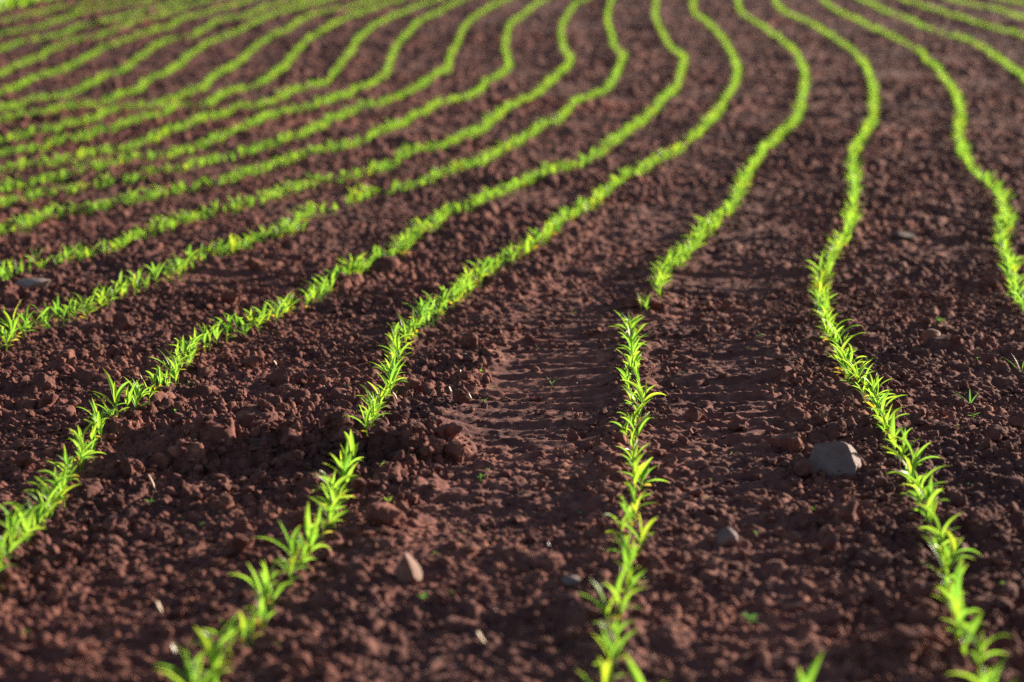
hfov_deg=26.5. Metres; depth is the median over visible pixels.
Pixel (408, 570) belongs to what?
stone
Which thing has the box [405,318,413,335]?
maize seedling
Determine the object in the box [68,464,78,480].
maize seedling
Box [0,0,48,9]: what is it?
grass
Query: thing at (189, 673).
maize seedling
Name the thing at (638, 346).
maize seedling
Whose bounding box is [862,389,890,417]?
maize seedling
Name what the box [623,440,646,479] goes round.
maize seedling
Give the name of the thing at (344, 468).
maize seedling
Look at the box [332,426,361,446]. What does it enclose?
soil clod
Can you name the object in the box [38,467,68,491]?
maize seedling
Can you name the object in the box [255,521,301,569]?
maize seedling
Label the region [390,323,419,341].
maize seedling
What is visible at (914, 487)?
maize seedling
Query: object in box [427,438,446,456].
soil clod
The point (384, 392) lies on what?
maize seedling
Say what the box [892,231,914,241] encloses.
stone
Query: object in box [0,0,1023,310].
soil lumps
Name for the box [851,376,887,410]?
maize seedling
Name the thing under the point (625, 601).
maize seedling
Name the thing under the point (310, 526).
maize seedling
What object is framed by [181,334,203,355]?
maize seedling
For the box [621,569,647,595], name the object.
maize seedling
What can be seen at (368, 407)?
maize seedling
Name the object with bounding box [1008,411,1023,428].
soil clod
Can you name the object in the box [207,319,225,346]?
maize seedling
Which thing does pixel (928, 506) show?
maize seedling
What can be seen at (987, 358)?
soil clod
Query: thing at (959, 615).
maize seedling
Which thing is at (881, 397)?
maize seedling
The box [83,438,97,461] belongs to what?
maize seedling
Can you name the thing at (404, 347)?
maize seedling
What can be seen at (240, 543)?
soil clod
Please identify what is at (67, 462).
maize seedling
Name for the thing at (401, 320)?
maize seedling
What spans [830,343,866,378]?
maize seedling
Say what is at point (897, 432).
maize seedling
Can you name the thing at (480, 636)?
straw splinter
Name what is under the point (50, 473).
maize seedling
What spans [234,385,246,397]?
soil clod
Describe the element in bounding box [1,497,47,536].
maize seedling
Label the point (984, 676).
maize seedling
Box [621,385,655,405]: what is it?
maize seedling
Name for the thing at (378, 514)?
soil clod
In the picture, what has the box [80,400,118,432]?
maize seedling
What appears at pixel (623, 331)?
maize seedling
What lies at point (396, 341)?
maize seedling
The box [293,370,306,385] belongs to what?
soil clod
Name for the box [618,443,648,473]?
maize seedling
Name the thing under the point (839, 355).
maize seedling
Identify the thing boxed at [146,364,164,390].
maize seedling
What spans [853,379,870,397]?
maize seedling
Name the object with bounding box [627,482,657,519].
maize seedling
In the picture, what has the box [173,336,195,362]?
maize seedling
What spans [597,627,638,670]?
maize seedling
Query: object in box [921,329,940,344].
stone
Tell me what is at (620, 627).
maize seedling
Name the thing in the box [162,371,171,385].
maize seedling
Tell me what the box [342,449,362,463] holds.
maize seedling
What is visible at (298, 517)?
soil clod
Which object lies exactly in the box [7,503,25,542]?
maize seedling
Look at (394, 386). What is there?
maize seedling
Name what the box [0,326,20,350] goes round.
maize seedling
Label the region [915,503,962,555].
maize seedling
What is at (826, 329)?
maize seedling
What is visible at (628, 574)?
maize seedling
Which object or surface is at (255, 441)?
stone
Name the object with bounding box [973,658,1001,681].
maize seedling
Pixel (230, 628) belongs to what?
maize seedling
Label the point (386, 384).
maize seedling
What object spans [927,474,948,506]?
maize seedling
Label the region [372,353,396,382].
maize seedling
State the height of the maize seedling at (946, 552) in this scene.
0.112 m
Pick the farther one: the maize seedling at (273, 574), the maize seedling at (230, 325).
the maize seedling at (230, 325)
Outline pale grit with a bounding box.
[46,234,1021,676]
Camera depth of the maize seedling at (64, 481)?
5.63 m
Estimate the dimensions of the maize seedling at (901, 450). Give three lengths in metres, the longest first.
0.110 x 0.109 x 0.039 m
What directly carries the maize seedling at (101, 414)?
on the ground at (584, 370)
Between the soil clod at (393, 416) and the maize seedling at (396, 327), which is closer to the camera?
the soil clod at (393, 416)
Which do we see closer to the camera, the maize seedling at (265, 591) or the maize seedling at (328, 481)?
the maize seedling at (265, 591)
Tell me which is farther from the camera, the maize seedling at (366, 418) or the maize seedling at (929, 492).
the maize seedling at (366, 418)
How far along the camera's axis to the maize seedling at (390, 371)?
7.10 m
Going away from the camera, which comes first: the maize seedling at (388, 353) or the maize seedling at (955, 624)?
the maize seedling at (955, 624)
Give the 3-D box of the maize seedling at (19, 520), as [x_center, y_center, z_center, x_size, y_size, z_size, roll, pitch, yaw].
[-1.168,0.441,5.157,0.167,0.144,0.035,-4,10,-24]
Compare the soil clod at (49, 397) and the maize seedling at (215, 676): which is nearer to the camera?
the maize seedling at (215, 676)
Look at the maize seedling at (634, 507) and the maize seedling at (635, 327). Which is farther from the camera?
the maize seedling at (635, 327)
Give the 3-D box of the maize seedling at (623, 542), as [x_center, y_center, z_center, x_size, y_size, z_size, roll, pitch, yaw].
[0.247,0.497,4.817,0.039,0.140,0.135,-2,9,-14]
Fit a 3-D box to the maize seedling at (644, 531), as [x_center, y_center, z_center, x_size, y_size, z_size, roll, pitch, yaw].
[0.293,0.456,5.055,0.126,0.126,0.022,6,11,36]
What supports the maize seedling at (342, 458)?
on the ground at (584, 370)
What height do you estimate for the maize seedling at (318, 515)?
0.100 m
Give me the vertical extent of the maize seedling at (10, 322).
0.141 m
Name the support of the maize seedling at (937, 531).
on the ground at (584, 370)
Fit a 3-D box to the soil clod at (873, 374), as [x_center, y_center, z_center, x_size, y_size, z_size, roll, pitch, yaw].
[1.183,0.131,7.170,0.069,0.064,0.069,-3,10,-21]
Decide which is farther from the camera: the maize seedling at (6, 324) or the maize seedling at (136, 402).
the maize seedling at (6, 324)
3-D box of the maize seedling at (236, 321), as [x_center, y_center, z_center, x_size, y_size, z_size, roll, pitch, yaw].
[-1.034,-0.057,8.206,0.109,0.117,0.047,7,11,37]
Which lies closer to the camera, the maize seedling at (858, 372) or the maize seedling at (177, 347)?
the maize seedling at (858, 372)
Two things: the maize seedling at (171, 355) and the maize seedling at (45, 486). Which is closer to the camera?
the maize seedling at (45, 486)
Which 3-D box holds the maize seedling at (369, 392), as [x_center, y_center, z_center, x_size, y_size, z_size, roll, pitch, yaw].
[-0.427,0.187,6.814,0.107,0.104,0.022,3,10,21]
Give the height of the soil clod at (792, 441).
0.064 m
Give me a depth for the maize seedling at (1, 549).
4.85 m
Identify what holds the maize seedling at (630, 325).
on the ground at (584, 370)
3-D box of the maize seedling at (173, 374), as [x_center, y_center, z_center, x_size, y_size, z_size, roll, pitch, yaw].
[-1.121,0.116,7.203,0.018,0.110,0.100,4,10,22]
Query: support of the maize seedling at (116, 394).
on the ground at (584, 370)
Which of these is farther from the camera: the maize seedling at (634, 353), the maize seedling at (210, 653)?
the maize seedling at (634, 353)
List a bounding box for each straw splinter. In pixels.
[155,601,161,612]
[476,631,484,641]
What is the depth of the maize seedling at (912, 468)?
5.76 m
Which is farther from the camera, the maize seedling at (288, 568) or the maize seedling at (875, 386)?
the maize seedling at (875, 386)
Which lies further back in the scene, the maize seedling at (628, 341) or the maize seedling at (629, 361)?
the maize seedling at (628, 341)
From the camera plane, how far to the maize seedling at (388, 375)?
7.19 m
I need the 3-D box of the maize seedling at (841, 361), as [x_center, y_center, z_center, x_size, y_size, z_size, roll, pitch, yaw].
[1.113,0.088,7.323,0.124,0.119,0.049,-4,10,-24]
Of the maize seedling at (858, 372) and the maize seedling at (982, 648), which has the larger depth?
the maize seedling at (858, 372)
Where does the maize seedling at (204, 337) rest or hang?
on the ground at (584, 370)
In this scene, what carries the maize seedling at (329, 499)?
on the ground at (584, 370)
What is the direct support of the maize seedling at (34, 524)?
on the ground at (584, 370)
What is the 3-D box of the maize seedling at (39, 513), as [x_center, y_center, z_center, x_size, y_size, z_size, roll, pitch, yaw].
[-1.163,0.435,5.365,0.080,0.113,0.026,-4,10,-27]
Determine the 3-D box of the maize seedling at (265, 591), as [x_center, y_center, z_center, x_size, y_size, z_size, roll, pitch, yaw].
[-0.532,0.535,4.589,0.140,0.132,0.035,2,9,10]
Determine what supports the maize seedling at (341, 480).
on the ground at (584, 370)
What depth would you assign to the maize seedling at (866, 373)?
7.06 m
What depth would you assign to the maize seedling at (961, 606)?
4.41 m
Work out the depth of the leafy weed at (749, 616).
4.61 m
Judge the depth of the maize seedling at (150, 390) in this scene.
6.88 m
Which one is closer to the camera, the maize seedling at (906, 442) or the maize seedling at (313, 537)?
the maize seedling at (313, 537)
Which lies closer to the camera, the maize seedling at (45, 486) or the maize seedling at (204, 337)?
the maize seedling at (45, 486)
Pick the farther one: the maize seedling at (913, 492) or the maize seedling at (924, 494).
the maize seedling at (913, 492)
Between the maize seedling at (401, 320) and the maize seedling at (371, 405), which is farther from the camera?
the maize seedling at (401, 320)
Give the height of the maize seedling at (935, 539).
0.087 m
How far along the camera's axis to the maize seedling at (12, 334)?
8.02 m
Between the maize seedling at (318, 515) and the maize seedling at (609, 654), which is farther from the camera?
the maize seedling at (318, 515)
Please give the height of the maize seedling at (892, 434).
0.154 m
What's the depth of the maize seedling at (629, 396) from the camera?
6.87 m
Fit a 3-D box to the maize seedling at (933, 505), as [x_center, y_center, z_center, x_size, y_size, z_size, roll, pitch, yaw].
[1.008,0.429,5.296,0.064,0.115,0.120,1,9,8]
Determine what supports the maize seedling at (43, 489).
on the ground at (584, 370)
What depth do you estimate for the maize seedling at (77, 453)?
6.08 m
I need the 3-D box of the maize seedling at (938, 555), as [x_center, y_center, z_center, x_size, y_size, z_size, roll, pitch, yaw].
[0.976,0.509,4.875,0.143,0.143,0.028,6,11,36]
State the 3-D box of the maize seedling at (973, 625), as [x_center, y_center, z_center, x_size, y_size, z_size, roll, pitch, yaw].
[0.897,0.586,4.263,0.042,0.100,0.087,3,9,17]
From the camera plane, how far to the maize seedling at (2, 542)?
4.96 m
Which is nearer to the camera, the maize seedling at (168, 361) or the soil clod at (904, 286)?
the maize seedling at (168, 361)
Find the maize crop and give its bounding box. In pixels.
[0,0,1023,681]
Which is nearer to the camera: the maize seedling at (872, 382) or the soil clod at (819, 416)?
the soil clod at (819, 416)
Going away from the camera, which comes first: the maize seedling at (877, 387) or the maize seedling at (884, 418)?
the maize seedling at (884, 418)
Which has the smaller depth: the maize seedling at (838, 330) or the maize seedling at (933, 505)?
the maize seedling at (933, 505)
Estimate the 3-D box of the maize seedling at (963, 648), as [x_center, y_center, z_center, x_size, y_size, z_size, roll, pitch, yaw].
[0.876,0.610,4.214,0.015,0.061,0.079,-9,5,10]
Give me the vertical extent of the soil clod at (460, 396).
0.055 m
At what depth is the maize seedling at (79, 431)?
6.22 m
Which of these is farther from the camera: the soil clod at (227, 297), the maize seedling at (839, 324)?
the soil clod at (227, 297)
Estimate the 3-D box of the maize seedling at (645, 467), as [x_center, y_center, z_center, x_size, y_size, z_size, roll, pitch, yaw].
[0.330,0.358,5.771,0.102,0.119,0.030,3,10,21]
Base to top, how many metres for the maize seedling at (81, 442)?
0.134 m
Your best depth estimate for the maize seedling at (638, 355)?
7.40 m
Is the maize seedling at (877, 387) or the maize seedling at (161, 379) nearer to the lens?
the maize seedling at (877, 387)
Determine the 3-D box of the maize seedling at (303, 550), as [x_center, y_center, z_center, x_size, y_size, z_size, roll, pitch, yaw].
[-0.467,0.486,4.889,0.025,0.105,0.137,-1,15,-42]
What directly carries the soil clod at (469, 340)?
on the ground at (584, 370)
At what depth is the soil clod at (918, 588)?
4.77 m
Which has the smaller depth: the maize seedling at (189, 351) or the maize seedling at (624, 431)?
the maize seedling at (624, 431)
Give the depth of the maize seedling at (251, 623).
4.41 m
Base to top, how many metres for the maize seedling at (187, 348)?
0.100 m
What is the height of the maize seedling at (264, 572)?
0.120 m
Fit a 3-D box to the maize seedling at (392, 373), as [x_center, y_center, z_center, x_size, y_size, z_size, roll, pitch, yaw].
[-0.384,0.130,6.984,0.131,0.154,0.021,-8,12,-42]
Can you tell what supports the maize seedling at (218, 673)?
on the ground at (584, 370)
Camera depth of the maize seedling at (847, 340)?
7.71 m
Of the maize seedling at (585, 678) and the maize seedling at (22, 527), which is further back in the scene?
the maize seedling at (22, 527)
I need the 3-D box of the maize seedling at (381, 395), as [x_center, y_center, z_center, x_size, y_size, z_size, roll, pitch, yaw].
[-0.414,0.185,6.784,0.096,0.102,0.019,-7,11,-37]
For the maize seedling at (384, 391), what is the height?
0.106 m
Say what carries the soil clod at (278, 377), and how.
on the ground at (584, 370)
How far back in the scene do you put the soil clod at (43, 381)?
7.09 m
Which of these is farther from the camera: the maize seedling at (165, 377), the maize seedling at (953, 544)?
the maize seedling at (165, 377)
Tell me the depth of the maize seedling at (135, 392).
6.75 m
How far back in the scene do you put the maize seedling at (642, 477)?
5.68 m
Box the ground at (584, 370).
[0,0,1023,681]
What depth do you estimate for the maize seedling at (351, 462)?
5.80 m
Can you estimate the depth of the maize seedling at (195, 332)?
7.93 m
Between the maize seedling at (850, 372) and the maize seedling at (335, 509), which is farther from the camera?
the maize seedling at (850, 372)
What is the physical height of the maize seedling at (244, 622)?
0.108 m
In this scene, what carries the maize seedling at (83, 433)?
on the ground at (584, 370)
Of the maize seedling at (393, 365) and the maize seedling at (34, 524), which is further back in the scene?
the maize seedling at (393, 365)
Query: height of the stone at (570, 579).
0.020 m
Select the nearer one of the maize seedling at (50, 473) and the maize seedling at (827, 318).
the maize seedling at (50, 473)
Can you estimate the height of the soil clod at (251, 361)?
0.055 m
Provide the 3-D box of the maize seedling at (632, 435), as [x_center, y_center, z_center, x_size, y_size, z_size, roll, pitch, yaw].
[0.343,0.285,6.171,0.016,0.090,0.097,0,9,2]
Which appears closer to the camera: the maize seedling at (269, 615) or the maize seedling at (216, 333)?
the maize seedling at (269, 615)
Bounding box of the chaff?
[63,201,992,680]
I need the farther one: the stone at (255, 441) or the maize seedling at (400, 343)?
the maize seedling at (400, 343)
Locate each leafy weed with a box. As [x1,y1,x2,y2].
[743,611,759,624]
[935,316,944,322]
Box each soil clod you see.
[15,451,33,466]
[25,373,58,393]
[36,391,56,408]
[54,349,75,362]
[93,361,110,372]
[112,312,133,331]
[119,458,144,473]
[150,453,171,470]
[180,483,199,500]
[211,287,223,293]
[220,291,237,303]
[230,533,253,552]
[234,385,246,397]
[240,355,262,367]
[246,258,267,270]
[265,365,289,385]
[280,428,302,445]
[291,510,316,526]
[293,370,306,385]
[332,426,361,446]
[365,502,401,528]
[385,411,406,422]
[402,436,420,453]
[404,378,420,389]
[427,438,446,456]
[435,422,463,438]
[444,441,466,462]
[450,353,462,362]
[452,389,470,403]
[460,332,478,349]
[624,297,638,308]
[650,300,665,309]
[685,407,707,421]
[730,414,748,430]
[768,432,803,452]
[791,314,805,323]
[793,459,813,478]
[811,408,829,424]
[861,371,881,389]
[881,373,892,387]
[897,283,909,289]
[904,579,939,604]
[980,353,994,363]
[985,279,1001,289]
[985,424,1007,441]
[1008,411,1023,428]
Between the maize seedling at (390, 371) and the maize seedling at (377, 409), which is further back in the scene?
the maize seedling at (390, 371)
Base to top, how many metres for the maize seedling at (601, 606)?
0.137 m
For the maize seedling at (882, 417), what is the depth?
6.44 m
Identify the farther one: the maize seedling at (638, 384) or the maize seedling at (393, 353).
the maize seedling at (393, 353)
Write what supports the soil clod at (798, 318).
on the ground at (584, 370)
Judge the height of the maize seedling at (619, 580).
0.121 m
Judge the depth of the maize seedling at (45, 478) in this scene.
5.68 m
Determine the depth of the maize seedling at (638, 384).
6.94 m
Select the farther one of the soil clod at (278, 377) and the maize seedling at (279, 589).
the soil clod at (278, 377)
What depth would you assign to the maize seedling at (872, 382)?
6.94 m
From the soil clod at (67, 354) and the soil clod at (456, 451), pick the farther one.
the soil clod at (67, 354)
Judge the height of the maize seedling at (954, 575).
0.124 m
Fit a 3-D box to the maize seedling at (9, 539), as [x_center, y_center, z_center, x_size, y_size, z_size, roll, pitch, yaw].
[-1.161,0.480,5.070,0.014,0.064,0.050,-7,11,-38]
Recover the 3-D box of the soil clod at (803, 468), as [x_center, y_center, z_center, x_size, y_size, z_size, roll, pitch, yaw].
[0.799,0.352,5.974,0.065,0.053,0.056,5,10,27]
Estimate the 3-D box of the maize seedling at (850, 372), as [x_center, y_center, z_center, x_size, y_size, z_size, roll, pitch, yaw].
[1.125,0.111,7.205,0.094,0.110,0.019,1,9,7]
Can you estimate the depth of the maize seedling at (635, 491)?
5.55 m
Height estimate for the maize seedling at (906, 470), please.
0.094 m
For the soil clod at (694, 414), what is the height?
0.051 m
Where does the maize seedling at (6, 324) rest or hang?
on the ground at (584, 370)
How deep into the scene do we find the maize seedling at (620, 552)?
4.97 m
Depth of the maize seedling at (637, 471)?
5.61 m
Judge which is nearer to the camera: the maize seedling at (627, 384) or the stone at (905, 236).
the maize seedling at (627, 384)
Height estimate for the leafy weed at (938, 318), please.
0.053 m
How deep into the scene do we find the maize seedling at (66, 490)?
5.61 m
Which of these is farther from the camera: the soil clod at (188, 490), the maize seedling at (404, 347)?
the maize seedling at (404, 347)
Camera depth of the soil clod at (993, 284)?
9.60 m
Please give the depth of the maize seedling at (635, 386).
6.66 m
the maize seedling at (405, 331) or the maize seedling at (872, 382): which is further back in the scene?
the maize seedling at (405, 331)
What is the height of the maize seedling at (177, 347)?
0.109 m
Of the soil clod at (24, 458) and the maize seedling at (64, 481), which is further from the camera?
the soil clod at (24, 458)
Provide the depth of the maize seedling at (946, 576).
4.80 m
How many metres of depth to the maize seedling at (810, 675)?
3.95 m
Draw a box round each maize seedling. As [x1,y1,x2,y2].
[0,302,19,338]
[0,325,23,343]
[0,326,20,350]
[0,327,11,348]
[0,502,51,542]
[0,524,16,556]
[0,527,35,558]
[0,544,10,557]
[1,310,13,339]
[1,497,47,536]
[6,514,45,542]
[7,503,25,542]
[8,533,20,555]
[13,505,34,542]
[14,321,34,336]
[20,513,39,531]
[23,483,62,529]
[24,472,69,503]
[26,482,63,503]
[27,494,56,530]
[34,467,73,501]
[36,483,65,519]
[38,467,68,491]
[43,465,74,507]
[43,470,66,493]
[46,455,94,480]
[46,475,81,507]
[51,444,72,480]
[68,428,104,470]
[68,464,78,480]
[70,421,94,447]
[70,438,93,472]
[71,433,88,460]
[75,435,87,469]
[77,425,82,435]
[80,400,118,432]
[82,410,101,441]
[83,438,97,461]
[88,399,104,434]
[88,421,99,442]
[93,368,130,415]
[95,394,127,418]
[100,407,106,432]
[123,376,148,397]
[123,390,151,410]
[124,381,137,412]
[132,378,157,401]
[132,383,142,402]
[140,382,160,402]
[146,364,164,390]
[151,349,189,379]
[153,362,180,379]
[155,649,208,681]
[156,364,164,389]
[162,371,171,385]
[165,349,188,369]
[168,356,178,382]
[169,342,178,361]
[169,358,181,387]
[170,342,197,359]
[171,642,230,681]
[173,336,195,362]
[175,352,184,371]
[179,345,197,360]
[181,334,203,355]
[185,619,245,664]
[186,348,196,362]
[193,327,202,343]
[194,626,235,668]
[196,322,208,351]
[198,658,232,674]
[201,322,218,350]
[204,612,254,657]
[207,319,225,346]
[211,645,226,681]
[212,311,237,341]
[220,313,233,339]
[224,312,244,333]
[233,564,292,616]
[235,610,263,648]
[237,612,250,647]
[246,600,280,627]
[250,555,281,596]
[251,562,270,609]
[251,590,264,628]
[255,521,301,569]
[259,573,292,608]
[271,549,300,587]
[279,553,307,574]
[289,540,323,571]
[292,528,323,569]
[296,516,331,563]
[305,502,314,554]
[308,496,349,529]
[311,471,352,498]
[313,470,357,494]
[314,476,354,505]
[314,509,341,540]
[315,504,324,540]
[317,486,352,528]
[321,475,354,504]
[321,483,346,523]
[324,452,357,494]
[325,498,337,532]
[330,443,362,477]
[340,450,348,482]
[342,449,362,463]
[344,430,357,464]
[344,439,351,473]
[347,405,373,435]
[355,396,379,415]
[356,393,392,407]
[359,410,390,427]
[360,384,385,404]
[366,395,379,421]
[368,382,392,408]
[369,385,388,406]
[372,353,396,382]
[374,381,391,404]
[374,395,382,418]
[375,367,407,384]
[377,341,413,368]
[377,357,406,395]
[379,374,392,397]
[381,357,405,369]
[382,345,408,364]
[385,359,407,389]
[386,323,413,350]
[386,349,395,364]
[389,332,411,353]
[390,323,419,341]
[392,312,422,338]
[392,322,400,345]
[392,334,399,355]
[393,378,403,395]
[402,322,410,344]
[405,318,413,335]
[576,669,589,681]
[579,578,639,633]
[593,627,629,679]
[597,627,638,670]
[598,558,633,607]
[598,618,633,644]
[598,657,623,681]
[603,509,637,539]
[604,582,647,625]
[606,532,637,555]
[609,326,637,342]
[610,416,631,442]
[614,560,643,596]
[615,535,629,585]
[616,367,631,379]
[617,403,643,432]
[618,350,638,373]
[618,385,641,408]
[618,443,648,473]
[618,495,632,534]
[618,513,657,553]
[619,332,644,355]
[619,494,629,529]
[621,337,646,359]
[621,375,629,389]
[621,380,664,417]
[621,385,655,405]
[621,488,648,524]
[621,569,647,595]
[622,316,645,330]
[622,323,647,355]
[622,412,653,440]
[623,319,643,336]
[623,384,643,401]
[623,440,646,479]
[623,482,638,500]
[624,457,652,488]
[624,653,642,681]
[625,352,641,367]
[626,397,651,423]
[626,437,639,457]
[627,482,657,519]
[630,354,641,373]
[630,428,635,450]
[630,465,667,489]
[630,540,639,565]
[631,341,639,370]
[631,365,639,385]
[631,461,645,490]
[634,379,642,399]
[796,650,823,681]
[814,319,836,340]
[815,314,851,340]
[818,311,833,332]
[820,325,844,347]
[822,318,861,355]
[824,350,856,378]
[825,325,864,348]
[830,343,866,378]
[832,342,848,367]
[839,350,870,383]
[839,359,863,382]
[840,343,865,369]
[840,358,873,388]
[843,358,872,388]
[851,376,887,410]
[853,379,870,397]
[855,362,874,394]
[860,373,878,407]
[862,387,895,408]
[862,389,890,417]
[869,373,893,402]
[872,408,897,428]
[873,393,903,411]
[874,406,899,444]
[876,408,893,441]
[878,407,906,421]
[881,446,923,493]
[882,439,917,461]
[883,423,905,445]
[888,410,897,457]
[888,435,913,457]
[893,435,939,478]
[896,465,947,501]
[900,427,911,446]
[902,459,911,487]
[902,470,927,499]
[906,479,943,505]
[910,478,942,506]
[911,493,931,521]
[913,497,938,531]
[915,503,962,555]
[919,535,974,588]
[921,529,957,550]
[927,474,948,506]
[927,526,958,548]
[933,582,953,619]
[934,587,985,640]
[935,540,953,570]
[939,553,951,590]
[940,608,983,636]
[944,529,980,569]
[945,649,1020,681]
[946,620,1010,674]
[947,557,967,589]
[949,597,975,637]
[950,558,963,620]
[960,611,982,654]
[960,638,965,654]
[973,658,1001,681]
[978,673,985,681]
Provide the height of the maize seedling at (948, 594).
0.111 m
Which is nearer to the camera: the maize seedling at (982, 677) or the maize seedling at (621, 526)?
the maize seedling at (982, 677)
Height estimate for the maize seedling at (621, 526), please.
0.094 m
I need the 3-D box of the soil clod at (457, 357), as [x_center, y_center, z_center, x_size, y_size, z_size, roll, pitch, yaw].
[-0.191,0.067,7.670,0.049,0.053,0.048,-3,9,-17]
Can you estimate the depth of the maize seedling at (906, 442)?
5.92 m
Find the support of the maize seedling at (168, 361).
on the ground at (584, 370)
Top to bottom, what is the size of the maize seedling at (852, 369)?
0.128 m
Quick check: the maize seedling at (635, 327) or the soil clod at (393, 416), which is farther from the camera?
the maize seedling at (635, 327)
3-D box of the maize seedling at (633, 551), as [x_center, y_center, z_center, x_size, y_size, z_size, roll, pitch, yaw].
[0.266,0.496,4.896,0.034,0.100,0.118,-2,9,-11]
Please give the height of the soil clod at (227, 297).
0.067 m
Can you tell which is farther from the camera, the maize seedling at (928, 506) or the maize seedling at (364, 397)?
the maize seedling at (364, 397)
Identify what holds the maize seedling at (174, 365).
on the ground at (584, 370)
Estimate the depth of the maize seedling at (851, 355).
7.40 m
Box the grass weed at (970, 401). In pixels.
[953,389,976,404]
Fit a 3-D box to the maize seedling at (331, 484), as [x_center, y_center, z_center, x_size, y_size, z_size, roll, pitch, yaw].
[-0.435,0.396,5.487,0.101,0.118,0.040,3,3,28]
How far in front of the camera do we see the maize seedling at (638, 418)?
6.58 m
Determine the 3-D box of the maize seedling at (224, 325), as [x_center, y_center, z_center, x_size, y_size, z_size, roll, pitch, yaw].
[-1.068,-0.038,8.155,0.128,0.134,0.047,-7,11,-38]
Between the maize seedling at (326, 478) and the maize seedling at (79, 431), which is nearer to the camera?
the maize seedling at (326, 478)
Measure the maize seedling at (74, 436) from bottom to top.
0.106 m
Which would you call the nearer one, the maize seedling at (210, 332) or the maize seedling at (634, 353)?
the maize seedling at (634, 353)
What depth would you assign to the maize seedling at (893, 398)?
6.64 m
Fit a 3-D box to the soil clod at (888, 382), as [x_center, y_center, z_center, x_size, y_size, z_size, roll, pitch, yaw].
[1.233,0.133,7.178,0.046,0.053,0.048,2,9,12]
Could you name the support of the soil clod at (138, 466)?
on the ground at (584, 370)
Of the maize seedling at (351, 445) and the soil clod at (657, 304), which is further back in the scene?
the soil clod at (657, 304)
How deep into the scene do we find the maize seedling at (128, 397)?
6.67 m
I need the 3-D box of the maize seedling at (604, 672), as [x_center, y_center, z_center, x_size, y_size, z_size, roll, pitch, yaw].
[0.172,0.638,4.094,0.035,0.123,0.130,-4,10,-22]
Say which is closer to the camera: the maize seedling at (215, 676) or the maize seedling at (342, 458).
the maize seedling at (215, 676)
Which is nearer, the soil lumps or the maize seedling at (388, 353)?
the maize seedling at (388, 353)
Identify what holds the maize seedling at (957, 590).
on the ground at (584, 370)
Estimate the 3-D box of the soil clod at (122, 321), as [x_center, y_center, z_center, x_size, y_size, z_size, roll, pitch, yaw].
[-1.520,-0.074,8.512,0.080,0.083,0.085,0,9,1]
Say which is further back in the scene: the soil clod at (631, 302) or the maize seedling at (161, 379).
the soil clod at (631, 302)
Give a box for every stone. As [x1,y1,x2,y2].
[14,278,49,289]
[245,437,274,445]
[395,552,421,583]
[562,574,580,584]
[716,527,737,546]
[809,441,860,476]
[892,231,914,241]
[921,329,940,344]
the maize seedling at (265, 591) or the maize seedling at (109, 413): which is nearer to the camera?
the maize seedling at (265, 591)
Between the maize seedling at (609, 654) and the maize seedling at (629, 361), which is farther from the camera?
the maize seedling at (629, 361)
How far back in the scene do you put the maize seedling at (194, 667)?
3.99 m
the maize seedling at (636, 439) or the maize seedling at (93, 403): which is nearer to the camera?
the maize seedling at (636, 439)
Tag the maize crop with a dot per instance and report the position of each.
(822, 296)
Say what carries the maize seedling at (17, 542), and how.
on the ground at (584, 370)
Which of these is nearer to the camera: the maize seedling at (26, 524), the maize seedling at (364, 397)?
the maize seedling at (26, 524)
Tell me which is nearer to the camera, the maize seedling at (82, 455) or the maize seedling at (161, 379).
the maize seedling at (82, 455)
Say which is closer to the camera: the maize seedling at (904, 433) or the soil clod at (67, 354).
the maize seedling at (904, 433)
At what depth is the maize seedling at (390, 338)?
7.87 m
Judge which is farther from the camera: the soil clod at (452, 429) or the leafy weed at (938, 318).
the leafy weed at (938, 318)
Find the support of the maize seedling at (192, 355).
on the ground at (584, 370)
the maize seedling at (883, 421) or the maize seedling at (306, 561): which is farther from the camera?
the maize seedling at (883, 421)
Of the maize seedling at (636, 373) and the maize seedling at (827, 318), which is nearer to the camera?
the maize seedling at (636, 373)
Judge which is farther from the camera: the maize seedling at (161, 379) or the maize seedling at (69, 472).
the maize seedling at (161, 379)
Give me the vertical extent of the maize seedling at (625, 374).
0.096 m
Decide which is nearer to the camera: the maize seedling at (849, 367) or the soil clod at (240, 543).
the soil clod at (240, 543)
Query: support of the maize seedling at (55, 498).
on the ground at (584, 370)
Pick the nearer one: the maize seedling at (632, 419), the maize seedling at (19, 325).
the maize seedling at (632, 419)
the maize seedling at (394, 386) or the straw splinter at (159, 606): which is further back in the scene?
the maize seedling at (394, 386)
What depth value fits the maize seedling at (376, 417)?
6.27 m
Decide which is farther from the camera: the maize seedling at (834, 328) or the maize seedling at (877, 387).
the maize seedling at (834, 328)
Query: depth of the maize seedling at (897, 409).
6.51 m
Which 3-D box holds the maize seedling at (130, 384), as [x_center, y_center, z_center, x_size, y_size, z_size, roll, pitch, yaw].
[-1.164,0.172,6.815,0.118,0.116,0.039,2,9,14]
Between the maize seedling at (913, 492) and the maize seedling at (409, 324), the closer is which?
the maize seedling at (913, 492)
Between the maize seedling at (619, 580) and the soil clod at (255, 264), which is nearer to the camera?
the maize seedling at (619, 580)

